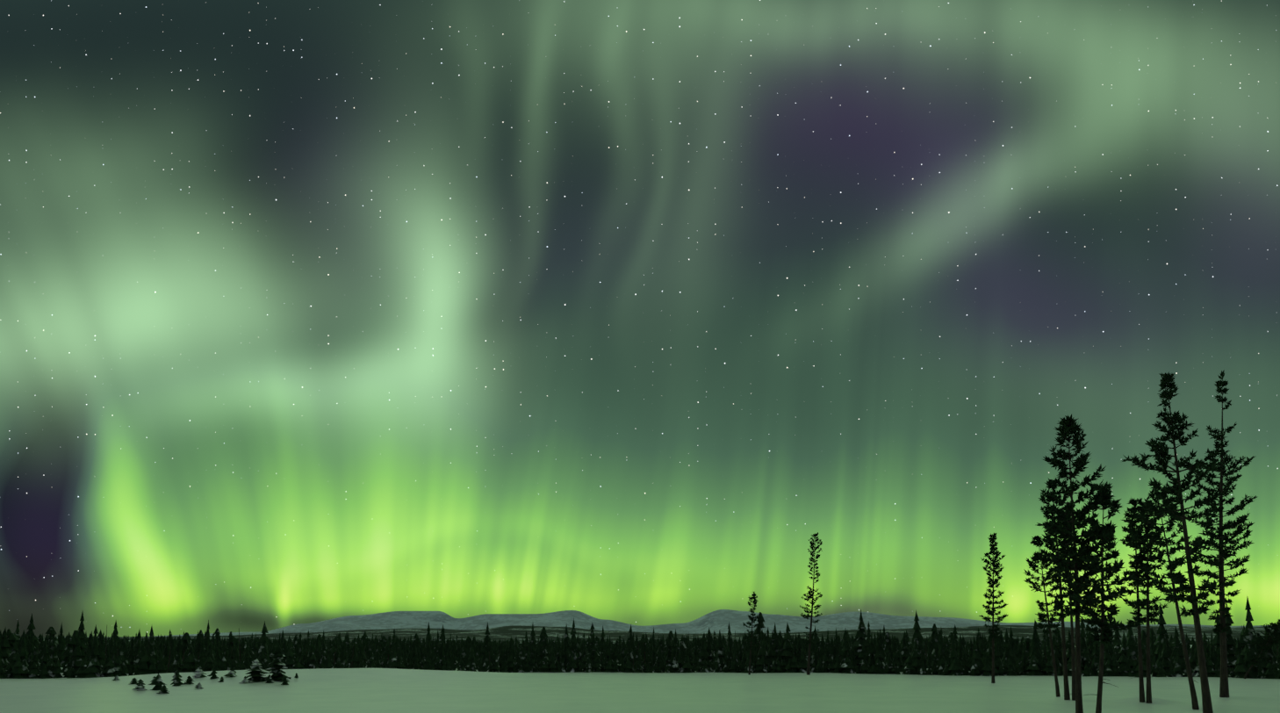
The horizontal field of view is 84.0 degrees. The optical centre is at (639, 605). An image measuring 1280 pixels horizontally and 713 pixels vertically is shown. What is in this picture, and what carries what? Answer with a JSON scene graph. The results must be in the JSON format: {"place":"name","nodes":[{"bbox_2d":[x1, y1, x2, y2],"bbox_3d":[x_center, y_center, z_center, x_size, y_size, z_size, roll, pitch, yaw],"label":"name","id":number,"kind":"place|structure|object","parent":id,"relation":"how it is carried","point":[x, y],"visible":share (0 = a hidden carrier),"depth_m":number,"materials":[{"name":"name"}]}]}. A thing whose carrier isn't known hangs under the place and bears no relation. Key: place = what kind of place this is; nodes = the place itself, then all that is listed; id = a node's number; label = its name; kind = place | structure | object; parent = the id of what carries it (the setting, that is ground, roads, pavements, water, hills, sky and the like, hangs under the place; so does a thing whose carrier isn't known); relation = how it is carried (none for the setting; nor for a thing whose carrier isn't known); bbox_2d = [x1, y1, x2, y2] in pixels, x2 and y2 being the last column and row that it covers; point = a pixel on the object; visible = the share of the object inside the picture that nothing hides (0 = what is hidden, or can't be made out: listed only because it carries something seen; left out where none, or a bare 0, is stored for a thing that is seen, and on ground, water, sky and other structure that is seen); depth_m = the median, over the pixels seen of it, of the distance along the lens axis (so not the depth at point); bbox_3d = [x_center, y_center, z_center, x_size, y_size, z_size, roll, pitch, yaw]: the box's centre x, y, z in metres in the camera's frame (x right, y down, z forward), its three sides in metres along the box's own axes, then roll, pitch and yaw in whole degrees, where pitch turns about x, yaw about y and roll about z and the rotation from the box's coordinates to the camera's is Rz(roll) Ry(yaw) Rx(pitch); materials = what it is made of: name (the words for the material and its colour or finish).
{"place":"outdoors","nodes":[
{"label":"outdoors","id":0,"kind":"place"},
{"bbox_2d":[0,644,1279,712],"bbox_3d":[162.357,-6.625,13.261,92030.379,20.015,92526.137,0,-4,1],"label":"snow ground","id":1,"kind":"structure","parent":0,"point":[356,690],"depth_m":42.26,"materials":[{"name":"white snow"}]},
{"bbox_2d":[112,643,298,693],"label":"spruce group","id":2,"kind":"object","parent":1,"relation":"on","point":[256,672],"visible":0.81,"depth_m":56.79,"materials":[{"name":"black wood"}]},
{"bbox_2d":[0,597,1279,678],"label":"spruce forest","id":3,"kind":"object","parent":1,"relation":"on","point":[79,654],"visible":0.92,"depth_m":87.99,"materials":[{"name":"plant"}]},
{"bbox_2d":[742,591,761,674],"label":"pine tree","id":4,"kind":"object","parent":1,"relation":"on","point":[753,620],"visible":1,"depth_m":80.00,"materials":[{"name":"green plant"}]},
{"bbox_2d":[799,532,823,675],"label":"pine tree","id":5,"kind":"object","parent":1,"relation":"on","point":[809,640],"visible":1,"depth_m":77.51,"materials":[{"name":"black plant"}]},
{"bbox_2d":[979,532,1008,683],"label":"pine tree","id":6,"kind":"object","parent":1,"relation":"on","point":[992,539],"visible":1,"depth_m":56.45,"materials":[{"name":"green plant"}]},
{"bbox_2d":[1023,534,1066,697],"bbox_3d":[20.801,0.619,36.429,1.566,8.706,1.829,2,-4,-25],"label":"pine tree","id":7,"kind":"object","parent":1,"relation":"on","point":[1038,557],"visible":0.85,"depth_m":36.43,"materials":[{"name":"green plant"}]},
{"bbox_2d":[1038,475,1078,699],"bbox_3d":[19.908,-0.725,33.655,1.766,10.962,2.213,0,-4,1],"label":"pine tree","id":8,"kind":"object","parent":1,"relation":"on","point":[1059,605],"visible":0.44,"depth_m":33.58,"materials":[{"name":"green plant"}]},
{"bbox_2d":[1049,510,1085,700],"bbox_3d":[20.065,0.067,33.070,1.336,9.323,1.426,2,-4,-21],"label":"pine tree","id":9,"kind":"object","parent":1,"relation":"on","point":[1069,526],"visible":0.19,"depth_m":32.98,"materials":[{"name":"green plant"}]},
{"bbox_2d":[1036,414,1106,712],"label":"pine tree","id":10,"kind":"object","parent":1,"relation":"on","point":[1067,427],"visible":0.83,"depth_m":22.13,"materials":[{"name":"black plant"}]},
{"bbox_2d":[1060,479,1143,712],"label":"pine tree","id":11,"kind":"object","parent":1,"relation":"on","point":[1104,533],"visible":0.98,"depth_m":21.23,"materials":[{"name":"green plant"}]},
{"bbox_2d":[1119,496,1153,702],"bbox_3d":[21.908,-0.152,31.172,1.262,9.395,1.349,0,-4,1],"label":"pine tree","id":12,"kind":"object","parent":1,"relation":"on","point":[1135,564],"visible":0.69,"depth_m":31.16,"materials":[{"name":"green plant"}]},
{"bbox_2d":[1119,496,1169,703],"bbox_3d":[21.934,-0.203,30.875,1.901,9.499,1.802,0,-4,1],"label":"pine tree","id":13,"kind":"object","parent":1,"relation":"on","point":[1146,567],"visible":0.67,"depth_m":30.83,"materials":[{"name":"green plant"}]},
{"bbox_2d":[1132,487,1199,709],"bbox_3d":[20.875,-0.242,27.832,1.769,9.258,1.666,1,-4,-13],"label":"pine tree","id":14,"kind":"object","parent":1,"relation":"on","point":[1178,578],"visible":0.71,"depth_m":27.86,"materials":[{"name":"green plant"}]},
{"bbox_2d":[1121,371,1224,712],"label":"pine tree","id":15,"kind":"object","parent":1,"relation":"on","point":[1160,449],"visible":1,"depth_m":24.64,"materials":[{"name":"black plant"}]},
{"bbox_2d":[1186,369,1257,697],"bbox_3d":[30.279,-3.612,36.915,3.372,17.317,2.928,0,-4,1],"label":"pine tree","id":16,"kind":"object","parent":1,"relation":"on","point":[1223,555],"visible":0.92,"depth_m":36.65,"materials":[{"name":"black plant"}]},
{"bbox_2d":[1243,618,1279,678],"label":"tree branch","id":17,"kind":"object","parent":1,"relation":"on","point":[1265,646],"visible":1,"depth_m":63.41,"materials":[{"name":"green plant"}]},
{"bbox_2d":[0,0,1279,637],"label":"sky","id":18,"kind":"structure","parent":0,"point":[311,311],"materials":[{"name":"green"}]},
{"bbox_2d":[44,609,1269,637],"bbox_3d":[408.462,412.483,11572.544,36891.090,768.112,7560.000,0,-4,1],"label":"mountains","id":19,"kind":"structure","parent":0,"point":[716,621],"depth_m":11679.31,"materials":[{"name":"grey stone"}]},
{"bbox_2d":[36,625,1279,645],"bbox_3d":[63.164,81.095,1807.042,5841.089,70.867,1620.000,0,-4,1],"label":"forested hills","id":20,"kind":"structure","parent":0,"point":[502,634],"depth_m":1710.98,"materials":[{"name":"black plant"}]}
]}

